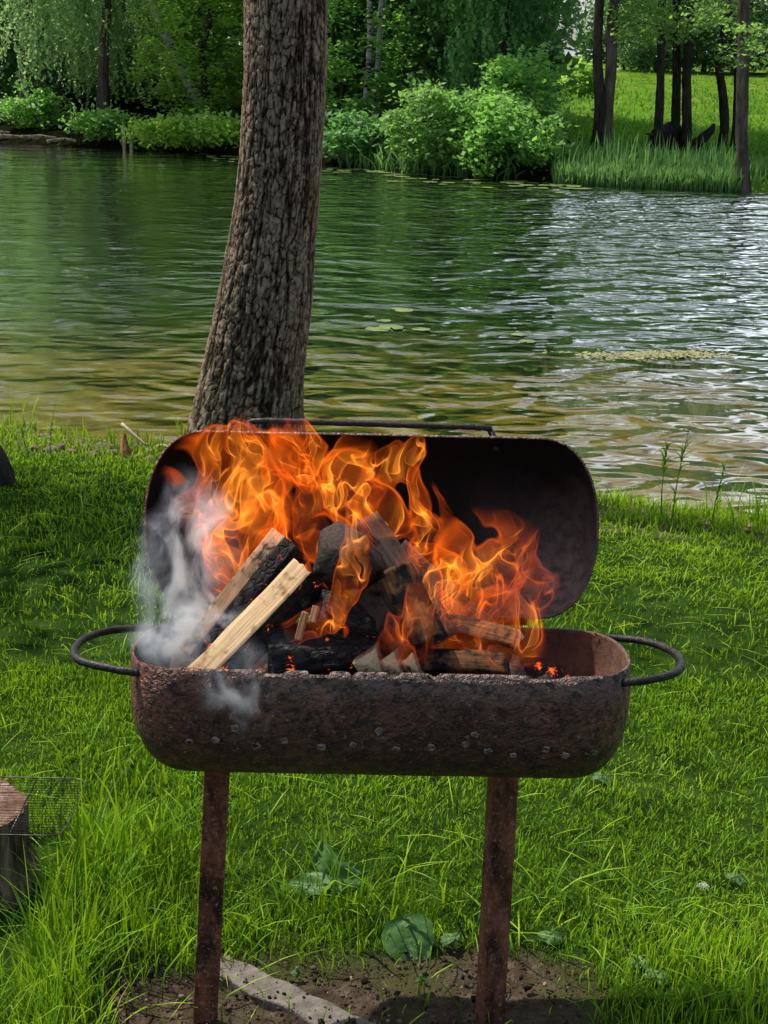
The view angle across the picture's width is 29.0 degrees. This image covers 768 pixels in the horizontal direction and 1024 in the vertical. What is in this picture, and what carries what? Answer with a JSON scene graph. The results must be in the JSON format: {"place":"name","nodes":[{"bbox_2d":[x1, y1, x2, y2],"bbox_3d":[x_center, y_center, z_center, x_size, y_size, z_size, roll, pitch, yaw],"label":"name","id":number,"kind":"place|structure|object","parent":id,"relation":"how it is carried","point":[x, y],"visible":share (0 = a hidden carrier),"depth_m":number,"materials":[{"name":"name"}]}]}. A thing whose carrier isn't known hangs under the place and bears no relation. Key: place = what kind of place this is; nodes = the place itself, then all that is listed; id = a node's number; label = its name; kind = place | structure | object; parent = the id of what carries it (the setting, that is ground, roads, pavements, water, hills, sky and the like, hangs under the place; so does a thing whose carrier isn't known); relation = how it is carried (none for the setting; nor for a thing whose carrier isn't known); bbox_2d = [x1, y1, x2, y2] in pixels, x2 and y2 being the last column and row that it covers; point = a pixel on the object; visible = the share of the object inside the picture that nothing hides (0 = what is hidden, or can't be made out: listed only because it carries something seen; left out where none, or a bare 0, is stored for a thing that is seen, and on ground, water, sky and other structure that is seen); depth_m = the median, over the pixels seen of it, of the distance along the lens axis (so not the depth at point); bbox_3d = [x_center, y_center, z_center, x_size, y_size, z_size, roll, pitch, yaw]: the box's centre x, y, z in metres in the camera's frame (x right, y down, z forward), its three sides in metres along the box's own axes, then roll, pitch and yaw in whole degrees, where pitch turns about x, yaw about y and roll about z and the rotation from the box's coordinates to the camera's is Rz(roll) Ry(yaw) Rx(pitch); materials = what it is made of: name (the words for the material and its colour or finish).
{"place":"outdoors","nodes":[
{"label":"outdoors","id":0,"kind":"place"},
{"bbox_2d":[0,142,767,516],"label":"water","id":1,"kind":"structure","parent":0,"point":[110,266],"depth_m":13.77,"materials":[{"name":"liquid"}]},
{"bbox_2d":[121,125,125,148],"bbox_3d":[-6.227,-8.862,35.507,0.126,0.758,0.101,1,17,0],"label":"broken stake","id":2,"kind":"object","parent":1,"relation":"in","point":[124,145],"visible":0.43,"depth_m":35.48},
{"bbox_2d":[365,327,390,330],"bbox_3d":[-0.051,-1.547,12.558,0.220,0.003,0.204,8,18,21],"label":"lily pad","id":3,"kind":"object","parent":1,"relation":"on","point":[375,328],"visible":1,"depth_m":12.55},
{"bbox_2d":[377,319,390,321],"bbox_3d":[0.001,-1.676,12.993,0.130,0.002,0.140,12,20,31],"label":"lily pad","id":4,"kind":"object","parent":1,"relation":"on","point":[384,320],"visible":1,"depth_m":13.00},
{"bbox_2d":[379,324,403,328],"bbox_3d":[0.060,-1.578,12.664,0.222,0.004,0.240,0,17,-3],"label":"lily pad","id":5,"kind":"object","parent":1,"relation":"on","point":[393,326],"visible":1,"depth_m":12.68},
{"bbox_2d":[395,309,412,311],"bbox_3d":[0.182,-1.838,13.525,0.167,0.003,0.180,15,22,38],"label":"lily pad","id":6,"kind":"object","parent":1,"relation":"on","point":[402,310],"visible":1,"depth_m":13.51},
{"bbox_2d":[412,327,429,330],"bbox_3d":[0.315,-1.553,12.599,0.160,0.002,0.148,13,21,33],"label":"lily pad","id":7,"kind":"object","parent":1,"relation":"on","point":[421,329],"visible":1,"depth_m":12.59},
{"bbox_2d":[512,333,526,335],"bbox_3d":[1.133,-1.492,12.465,0.140,0.002,0.130,-3,18,-14],"label":"lily pad","id":8,"kind":"object","parent":1,"relation":"on","point":[520,334],"visible":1,"depth_m":12.46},
{"bbox_2d":[519,339,535,342],"bbox_3d":[1.172,-1.400,12.164,0.148,0.002,0.160,7,18,19],"label":"lily pad","id":9,"kind":"object","parent":1,"relation":"on","point":[527,340],"visible":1,"depth_m":12.15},
{"bbox_2d":[543,349,750,360],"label":"pond weed","id":10,"kind":"object","parent":1,"relation":"on","point":[650,354],"visible":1,"depth_m":11.68,"materials":[{"name":"plant"}]},
{"bbox_2d":[0,43,767,1023],"bbox_3d":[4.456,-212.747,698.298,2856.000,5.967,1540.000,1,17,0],"label":"ground","id":11,"kind":"structure","parent":0,"point":[458,961],"depth_m":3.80,"materials":[{"name":"plant"}]},
{"bbox_2d":[0,131,10,133],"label":"fallen log","id":12,"kind":"object","parent":11,"relation":"on","point":[5,132],"visible":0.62,"depth_m":37.41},
{"bbox_2d":[0,446,16,487],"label":"old stump","id":13,"kind":"object","parent":11,"relation":"on","point":[7,475],"visible":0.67,"depth_m":6.76,"materials":[{"name":"wood"}]},
{"bbox_2d":[0,134,38,139],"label":"fallen log","id":14,"kind":"object","parent":11,"relation":"on","point":[6,136],"visible":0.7,"depth_m":36.90,"materials":[{"name":"wood"}]},
{"bbox_2d":[0,779,44,914],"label":"chopping stump","id":15,"kind":"object","parent":11,"relation":"on","point":[9,859],"visible":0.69,"depth_m":3.27,"materials":[{"name":"wood"}]},
{"bbox_2d":[0,776,84,836],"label":"wire grate","id":16,"kind":"object","parent":15,"relation":"on","point":[21,810],"visible":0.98,"depth_m":3.26,"materials":[{"name":"metal"}]},
{"bbox_2d":[18,427,30,453],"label":"shore weed","id":17,"kind":"object","parent":11,"relation":"on","point":[26,445],"visible":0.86,"depth_m":7.92,"materials":[{"name":"green"}]},
{"bbox_2d":[0,0,54,93],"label":"woodland tree","id":18,"kind":"object","parent":11,"relation":"on","point":[16,72],"visible":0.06,"depth_m":48.74,"materials":[{"name":"green plant"}]},
{"bbox_2d":[28,445,41,449],"bbox_3d":[-1.906,-0.347,8.121,0.071,0.041,0.081,-3,9,-43],"label":"stone","id":19,"kind":"object","parent":11,"relation":"on","point":[33,447],"visible":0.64,"depth_m":8.09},
{"bbox_2d":[0,79,74,130],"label":"shrub","id":20,"kind":"object","parent":11,"relation":"on","point":[33,110],"visible":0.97,"depth_m":37.62,"materials":[{"name":"green plant"}]},
{"bbox_2d":[21,134,57,138],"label":"fallen log","id":21,"kind":"object","parent":11,"relation":"on","point":[35,136],"visible":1,"depth_m":36.44,"materials":[{"name":"wood"}]},
{"bbox_2d":[46,407,55,454],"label":"shore weed","id":22,"kind":"object","parent":11,"relation":"on","point":[50,432],"visible":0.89,"depth_m":7.85,"materials":[{"name":"green"}]},
{"bbox_2d":[43,446,58,452],"bbox_3d":[-1.806,-0.337,8.067,0.078,0.045,0.105,20,19,22],"label":"stone","id":23,"kind":"object","parent":11,"relation":"on","point":[52,447],"visible":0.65,"depth_m":8.03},
{"bbox_2d":[54,443,65,449],"bbox_3d":[-1.790,-0.356,8.198,0.081,0.047,0.083,6,26,36],"label":"stone","id":24,"kind":"object","parent":11,"relation":"on","point":[62,446],"visible":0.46,"depth_m":8.17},
{"bbox_2d":[47,138,75,143],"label":"fallen log","id":25,"kind":"object","parent":11,"relation":"on","point":[58,140],"visible":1,"depth_m":36.12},
{"bbox_2d":[0,0,126,114],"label":"weeping birch","id":26,"kind":"object","parent":11,"relation":"on","point":[66,61],"visible":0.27,"depth_m":40.27,"materials":[{"name":"green plant"}]},
{"bbox_2d":[87,451,97,455],"bbox_3d":[-1.571,-0.309,8.006,0.070,0.041,0.078,26,11,30],"label":"stone","id":27,"kind":"object","parent":11,"relation":"on","point":[90,453],"visible":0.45,"depth_m":7.98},
{"bbox_2d":[57,100,138,144],"bbox_3d":[-6.892,-9.416,35.925,2.052,1.088,1.762,1,17,0],"label":"shrub","id":28,"kind":"object","parent":11,"relation":"on","point":[105,122],"visible":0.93,"depth_m":35.70,"materials":[{"name":"green plant"}]},
{"bbox_2d":[92,442,107,451],"bbox_3d":[-1.563,-0.342,8.192,0.089,0.052,0.124,10,39,1],"label":"stone","id":29,"kind":"object","parent":11,"relation":"on","point":[100,444],"visible":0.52,"depth_m":8.19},
{"bbox_2d":[0,0,200,117],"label":"weeping birch","id":30,"kind":"object","parent":11,"relation":"on","point":[102,45],"visible":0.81,"depth_m":37.90,"materials":[{"name":"green plant"}]},
{"bbox_2d":[0,0,201,103],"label":"woodland tree","id":31,"kind":"object","parent":11,"relation":"on","point":[7,71],"visible":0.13,"depth_m":45.14,"materials":[{"name":"green plant"}]},
{"bbox_2d":[104,449,118,455],"bbox_3d":[-1.483,-0.317,8.074,0.079,0.046,0.080,-3,-2,-5],"label":"stone","id":32,"kind":"object","parent":11,"relation":"on","point":[113,450],"visible":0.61,"depth_m":8.04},
{"bbox_2d":[114,990,126,1023],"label":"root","id":33,"kind":"object","parent":11,"relation":"on","point":[121,1012],"visible":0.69,"depth_m":2.92,"materials":[{"name":"wood"}]},
{"bbox_2d":[120,433,131,457],"bbox_3d":[-1.393,-0.322,8.012,0.085,0.206,0.066,-3,8,1],"label":"gnawed tree stump","id":34,"kind":"object","parent":11,"relation":"on","point":[124,442],"visible":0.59,"depth_m":8.00,"materials":[{"name":"wood"}]},
{"bbox_2d":[121,422,147,446],"bbox_3d":[-1.334,-0.411,7.909,0.185,0.107,0.028,13,21,33],"label":"stick","id":35,"kind":"object","parent":34,"relation":"on","point":[128,429],"visible":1,"depth_m":7.90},
{"bbox_2d":[121,987,130,1015],"bbox_3d":[-0.512,0.989,2.948,0.026,0.035,0.113,-3,17,-13],"label":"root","id":36,"kind":"object","parent":11,"relation":"on","point":[124,996],"visible":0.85,"depth_m":2.97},
{"bbox_2d":[37,6,238,99],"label":"woodland tree","id":37,"kind":"object","parent":11,"relation":"on","point":[136,93],"visible":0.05,"depth_m":46.46,"materials":[{"name":"green plant"}]},
{"bbox_2d":[115,105,240,152],"bbox_3d":[-4.167,-8.798,34.443,4.155,1.206,2.432,1,17,0],"label":"shrub","id":38,"kind":"object","parent":11,"relation":"on","point":[210,130],"visible":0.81,"depth_m":34.01,"materials":[{"name":"green plant"}]},
{"bbox_2d":[114,0,243,122],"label":"maple tree","id":39,"kind":"object","parent":11,"relation":"on","point":[169,27],"visible":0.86,"depth_m":36.51,"materials":[{"name":"green plant"}]},
{"bbox_2d":[145,0,215,115],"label":"leaning birch","id":40,"kind":"object","parent":11,"relation":"on","point":[167,39],"visible":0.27,"depth_m":37.20,"materials":[{"name":"grey plant"}]},
{"bbox_2d":[110,0,358,106],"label":"woodland tree","id":41,"kind":"object","parent":11,"relation":"on","point":[130,47],"visible":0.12,"depth_m":42.39,"materials":[{"name":"green plant"}]},
{"bbox_2d":[186,0,327,432],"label":"lakeside tree","id":42,"kind":"object","parent":11,"relation":"on","point":[253,365],"visible":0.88,"depth_m":7.79,"materials":[{"name":"brown plant"}]},
{"bbox_2d":[289,966,303,977],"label":"weed","id":43,"kind":"object","parent":11,"relation":"on","point":[296,972],"visible":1,"depth_m":3.02,"materials":[{"name":"green plant"}]},
{"bbox_2d":[219,954,374,1023],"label":"concrete slab","id":44,"kind":"object","parent":11,"relation":"on","point":[300,1011],"depth_m":2.96,"materials":[{"name":"concrete"}]},
{"bbox_2d":[196,0,422,116],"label":"woodland tree","id":45,"kind":"object","parent":11,"relation":"on","point":[363,30],"visible":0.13,"depth_m":37.83,"materials":[{"name":"green plant"}]},
{"bbox_2d":[284,840,367,902],"bbox_3d":[-0.134,0.820,3.371,0.157,0.106,0.154,11,19,28],"label":"burdock plant","id":46,"kind":"object","parent":11,"relation":"on","point":[325,873],"visible":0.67,"depth_m":3.36,"materials":[{"name":"green plant"}]},
{"bbox_2d":[242,0,443,130],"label":"maple tree","id":47,"kind":"object","parent":11,"relation":"on","point":[345,46],"visible":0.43,"depth_m":33.01,"materials":[{"name":"green plant"}]},
{"bbox_2d":[86,925,611,1023],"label":"soil crumbs","id":48,"kind":"object","parent":11,"relation":"on","point":[365,977],"visible":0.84,"depth_m":2.98,"materials":[{"name":"soil"}]},
{"bbox_2d":[322,103,401,164],"bbox_3d":[-0.540,-7.933,31.207,2.404,1.287,2.328,1,17,0],"label":"shrub","id":49,"kind":"object","parent":11,"relation":"on","point":[364,136],"visible":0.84,"depth_m":30.73,"materials":[{"name":"green plant"}]},
{"bbox_2d":[362,0,372,118],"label":"birch","id":50,"kind":"object","parent":11,"relation":"on","point":[369,49],"visible":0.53,"depth_m":32.89,"materials":[{"name":"grey plant"}]},
{"bbox_2d":[70,418,684,1023],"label":"barrel grill","id":51,"kind":"object","parent":11,"relation":"on","point":[502,530],"visible":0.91,"depth_m":2.89,"materials":[{"name":"metal"}]},
{"bbox_2d":[170,640,570,679],"bbox_3d":[-0.007,0.338,2.741,0.800,0.139,0.330,1,9,0],"label":"coal bed","id":52,"kind":"object","parent":51,"relation":"in","point":[526,665],"visible":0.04,"depth_m":2.88,"materials":[{"name":"black"}]},
{"bbox_2d":[178,528,308,659],"bbox_3d":[-0.259,0.161,2.715,0.081,0.277,0.070,31,-10,38],"label":"firewood log","id":53,"kind":"object","parent":52,"relation":"on","point":[268,561],"visible":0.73,"depth_m":2.69,"materials":[{"name":"brown wood"}]},
{"bbox_2d":[187,558,324,669],"bbox_3d":[-0.227,0.207,2.650,0.277,0.064,0.060,-46,49,-13],"label":"firewood log","id":54,"kind":"object","parent":52,"relation":"on","point":[287,596],"visible":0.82,"depth_m":2.63,"materials":[{"name":"brown wood"}]},
{"bbox_2d":[267,630,389,674],"bbox_3d":[-0.058,0.254,2.656,0.301,0.095,0.086,-2,54,-7],"label":"firewood log","id":55,"kind":"object","parent":52,"relation":"on","point":[319,653],"visible":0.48,"depth_m":2.63,"materials":[{"name":"black wood"}]},
{"bbox_2d":[295,611,308,640],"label":"firewood log","id":56,"kind":"object","parent":55,"relation":"on","point":[301,626],"visible":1,"depth_m":2.60,"materials":[{"name":"brown wood"}]},
{"bbox_2d":[310,589,381,638],"bbox_3d":[-0.046,0.195,2.674,0.160,0.073,0.073,16,51,-20],"label":"firewood log","id":57,"kind":"object","parent":55,"relation":"on","point":[338,612],"visible":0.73,"depth_m":2.64,"materials":[{"name":"black wood"}]},
{"bbox_2d":[309,605,319,623],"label":"firewood log","id":58,"kind":"object","parent":57,"relation":"on","point":[314,614],"visible":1,"depth_m":2.59,"materials":[{"name":"brown wood"}]},
{"bbox_2d":[313,521,385,597],"bbox_3d":[-0.026,0.135,2.720,0.108,0.106,0.300,28,-12,34],"label":"firewood log","id":59,"kind":"object","parent":57,"relation":"on","point":[348,560],"visible":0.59,"depth_m":2.61,"materials":[{"name":"grey wood"}]},
{"bbox_2d":[352,639,381,671],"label":"firewood log","id":60,"kind":"object","parent":52,"relation":"on","point":[368,660],"visible":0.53,"depth_m":2.60,"materials":[{"name":"brown wood"}]},
{"bbox_2d":[380,646,404,674],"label":"firewood log","id":61,"kind":"object","parent":52,"relation":"on","point":[390,663],"visible":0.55,"depth_m":2.60,"materials":[{"name":"brown wood"}]},
{"bbox_2d":[350,511,458,659],"bbox_3d":[0.013,0.141,2.676,0.125,0.269,0.066,-35,-14,1],"label":"firewood log","id":62,"kind":"object","parent":61,"relation":"on","point":[373,601],"visible":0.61,"depth_m":2.65,"materials":[{"name":"grey wood"}]},
{"bbox_2d":[401,642,448,672],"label":"firewood log","id":63,"kind":"object","parent":52,"relation":"on","point":[411,661],"visible":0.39,"depth_m":2.60,"materials":[{"name":"brown wood"}]},
{"bbox_2d":[380,560,447,649],"bbox_3d":[0.051,0.164,2.616,0.067,0.152,0.051,-26,-12,4],"label":"firewood log","id":64,"kind":"object","parent":63,"relation":"on","point":[414,608],"visible":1,"depth_m":2.60,"materials":[{"name":"brown wood"}]},
{"bbox_2d":[401,539,496,648],"bbox_3d":[0.091,0.164,2.746,0.100,0.229,0.045,-49,1,-27],"label":"firewood log","id":65,"kind":"object","parent":52,"relation":"on","point":[452,598],"visible":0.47,"depth_m":2.74,"materials":[{"name":"brown wood"}]},
{"bbox_2d":[405,648,511,676],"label":"firewood log","id":66,"kind":"object","parent":52,"relation":"on","point":[435,662],"visible":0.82,"depth_m":2.61,"materials":[{"name":"brown wood"}]},
{"bbox_2d":[447,612,523,651],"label":"firewood log","id":67,"kind":"object","parent":66,"relation":"on","point":[508,638],"visible":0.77,"depth_m":2.65,"materials":[{"name":"brown wood"}]},
{"bbox_2d":[371,0,383,116],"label":"birch","id":68,"kind":"object","parent":11,"relation":"on","point":[378,56],"visible":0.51,"depth_m":33.13,"materials":[{"name":"grey plant"}]},
{"bbox_2d":[338,0,438,110],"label":"woodland tree","id":69,"kind":"object","parent":11,"relation":"on","point":[374,55],"visible":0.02,"depth_m":39.92,"materials":[{"name":"green plant"}]},
{"bbox_2d":[381,914,434,961],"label":"burdock plant","id":70,"kind":"object","parent":11,"relation":"on","point":[413,928],"visible":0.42,"depth_m":3.13,"materials":[{"name":"green plant"}]},
{"bbox_2d":[414,974,427,985],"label":"weed","id":71,"kind":"object","parent":11,"relation":"on","point":[417,980],"visible":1,"depth_m":3.00,"materials":[{"name":"green plant"}]},
{"bbox_2d":[326,129,522,180],"bbox_3d":[-11.217,-9.791,37.191,33.950,0.966,3.739,11,19,28],"label":"bank sedge","id":72,"kind":"object","parent":11,"relation":"on","point":[407,164],"visible":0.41,"depth_m":29.88,"materials":[{"name":"plant"}]},
{"bbox_2d":[373,79,512,171],"bbox_3d":[1.196,-7.692,29.618,2.911,1.832,2.485,1,17,0],"label":"shrub","id":73,"kind":"object","parent":11,"relation":"on","point":[424,139],"visible":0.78,"depth_m":29.05,"materials":[{"name":"green plant"}]},
{"bbox_2d":[439,930,459,946],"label":"weed","id":74,"kind":"object","parent":11,"relation":"on","point":[454,936],"visible":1,"depth_m":3.14,"materials":[{"name":"green plant"}]},
{"bbox_2d":[355,0,560,126],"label":"woodland tree","id":75,"kind":"object","parent":11,"relation":"on","point":[421,56],"visible":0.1,"depth_m":35.60,"materials":[{"name":"green plant"}]},
{"bbox_2d":[349,0,604,125],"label":"woodland tree","id":76,"kind":"object","parent":11,"relation":"on","point":[568,57],"visible":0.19,"depth_m":33.64,"materials":[{"name":"green plant"}]},
{"bbox_2d":[417,0,594,112],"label":"weeping birch","id":77,"kind":"object","parent":11,"relation":"on","point":[507,34],"visible":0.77,"depth_m":30.89,"materials":[{"name":"green plant"}]},
{"bbox_2d":[436,90,578,179],"bbox_3d":[2.576,-7.331,28.840,2.736,1.667,2.709,12,20,32],"label":"shrub","id":78,"kind":"object","parent":11,"relation":"on","point":[530,146],"visible":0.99,"depth_m":28.42,"materials":[{"name":"green plant"}]},
{"bbox_2d":[462,40,591,157],"bbox_3d":[2.658,-8.195,29.692,2.550,2.391,2.433,13,21,35],"label":"shrub","id":79,"kind":"object","parent":11,"relation":"on","point":[507,68],"visible":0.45,"depth_m":29.41,"materials":[{"name":"green plant"}]},
{"bbox_2d":[538,930,563,944],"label":"weed","id":80,"kind":"object","parent":11,"relation":"on","point":[554,934],"visible":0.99,"depth_m":3.16,"materials":[{"name":"green plant"}]},
{"bbox_2d":[558,58,604,96],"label":"shrub","id":81,"kind":"object","parent":11,"relation":"on","point":[584,78],"visible":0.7,"depth_m":49.45,"materials":[{"name":"green plant"}]},
{"bbox_2d":[591,772,612,783],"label":"weed","id":82,"kind":"object","parent":11,"relation":"on","point":[601,777],"visible":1,"depth_m":3.87,"materials":[{"name":"green plant"}]},
{"bbox_2d":[570,0,656,69],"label":"hedgerow tree","id":83,"kind":"object","parent":11,"relation":"on","point":[589,37],"visible":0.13,"depth_m":74.66,"materials":[{"name":"green plant"}]},
{"bbox_2d":[591,0,679,151],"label":"alder tree","id":84,"kind":"object","parent":11,"relation":"on","point":[599,96],"visible":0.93,"depth_m":29.13,"materials":[{"name":"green plant"}]},
{"bbox_2d":[628,956,648,970],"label":"weed","id":85,"kind":"object","parent":11,"relation":"on","point":[644,960],"visible":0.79,"depth_m":3.10,"materials":[{"name":"green plant"}]},
{"bbox_2d":[600,0,707,149],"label":"alder tree","id":86,"kind":"object","parent":11,"relation":"on","point":[611,59],"visible":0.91,"depth_m":29.18,"materials":[{"name":"green plant"}]},
{"bbox_2d":[586,0,723,148],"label":"alder tree","id":87,"kind":"object","parent":11,"relation":"on","point":[676,97],"visible":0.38,"depth_m":31.52,"materials":[{"name":"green plant"}]},
{"bbox_2d":[643,968,669,984],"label":"weed","id":88,"kind":"object","parent":11,"relation":"on","point":[653,975],"visible":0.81,"depth_m":3.05,"materials":[{"name":"green plant"}]},
{"bbox_2d":[547,126,767,191],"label":"reeds","id":89,"kind":"object","parent":11,"relation":"on","point":[676,169],"visible":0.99,"depth_m":27.62,"materials":[{"name":"plant"}]},
{"bbox_2d":[552,68,767,186],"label":"meadow grass","id":90,"kind":"structure","parent":11,"relation":"on","point":[754,134],"depth_m":40.47,"materials":[{"name":"plant"}]},
{"bbox_2d":[594,0,727,72],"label":"hedgerow tree","id":91,"kind":"object","parent":11,"relation":"on","point":[629,59],"visible":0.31,"depth_m":69.73,"materials":[{"name":"green plant"}]},
{"bbox_2d":[649,441,674,524],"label":"shore weed","id":92,"kind":"object","parent":11,"relation":"on","point":[667,444],"visible":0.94,"depth_m":6.99,"materials":[{"name":"green"}]},
{"bbox_2d":[643,121,714,150],"bbox_3d":[6.343,-8.072,32.045,1.545,0.740,0.977,1,17,0],"label":"uprooted stump","id":93,"kind":"object","parent":11,"relation":"on","point":[670,128],"visible":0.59,"depth_m":31.85,"materials":[{"name":"wood"}]},
{"bbox_2d":[666,426,699,519],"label":"shore weed","id":94,"kind":"object","parent":11,"relation":"on","point":[680,468],"visible":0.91,"depth_m":7.06,"materials":[{"name":"green"}]},
{"bbox_2d":[603,0,767,151],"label":"alder tree","id":95,"kind":"object","parent":11,"relation":"on","point":[686,110],"visible":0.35,"depth_m":31.21,"materials":[{"name":"green plant"}]},
{"bbox_2d":[617,0,761,153],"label":"alder tree","id":96,"kind":"object","parent":11,"relation":"on","point":[659,106],"visible":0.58,"depth_m":30.43,"materials":[{"name":"green plant"}]},
{"bbox_2d":[635,0,766,149],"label":"alder tree","id":97,"kind":"object","parent":11,"relation":"on","point":[732,141],"visible":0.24,"depth_m":32.26,"materials":[{"name":"green plant"}]},
{"bbox_2d":[635,0,767,149],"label":"alder tree","id":98,"kind":"object","parent":11,"relation":"on","point":[723,106],"visible":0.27,"depth_m":32.20,"materials":[{"name":"brown plant"}]},
{"bbox_2d":[646,0,764,72],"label":"hedgerow tree","id":99,"kind":"object","parent":11,"relation":"on","point":[702,69],"visible":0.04,"depth_m":72.55,"materials":[{"name":"green plant"}]},
{"bbox_2d":[664,0,767,192],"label":"alder tree","id":100,"kind":"object","parent":11,"relation":"on","point":[744,46],"visible":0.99,"depth_m":26.42,"materials":[{"name":"plant"}]},
{"bbox_2d":[700,462,737,530],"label":"shore weed","id":101,"kind":"object","parent":11,"relation":"on","point":[719,487],"visible":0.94,"depth_m":6.97,"materials":[{"name":"green"}]},
{"bbox_2d":[683,0,767,73],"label":"hedgerow tree","id":102,"kind":"object","parent":11,"relation":"on","point":[758,15],"visible":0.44,"depth_m":68.75,"materials":[{"name":"green plant"}]},
{"bbox_2d":[724,872,748,885],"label":"weed","id":103,"kind":"object","parent":11,"relation":"on","point":[739,879],"visible":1,"depth_m":3.42,"materials":[{"name":"green plant"}]},
{"bbox_2d":[12,0,766,59],"label":"sky","id":104,"kind":"structure","parent":0,"point":[572,53],"materials":[{"name":"white"}]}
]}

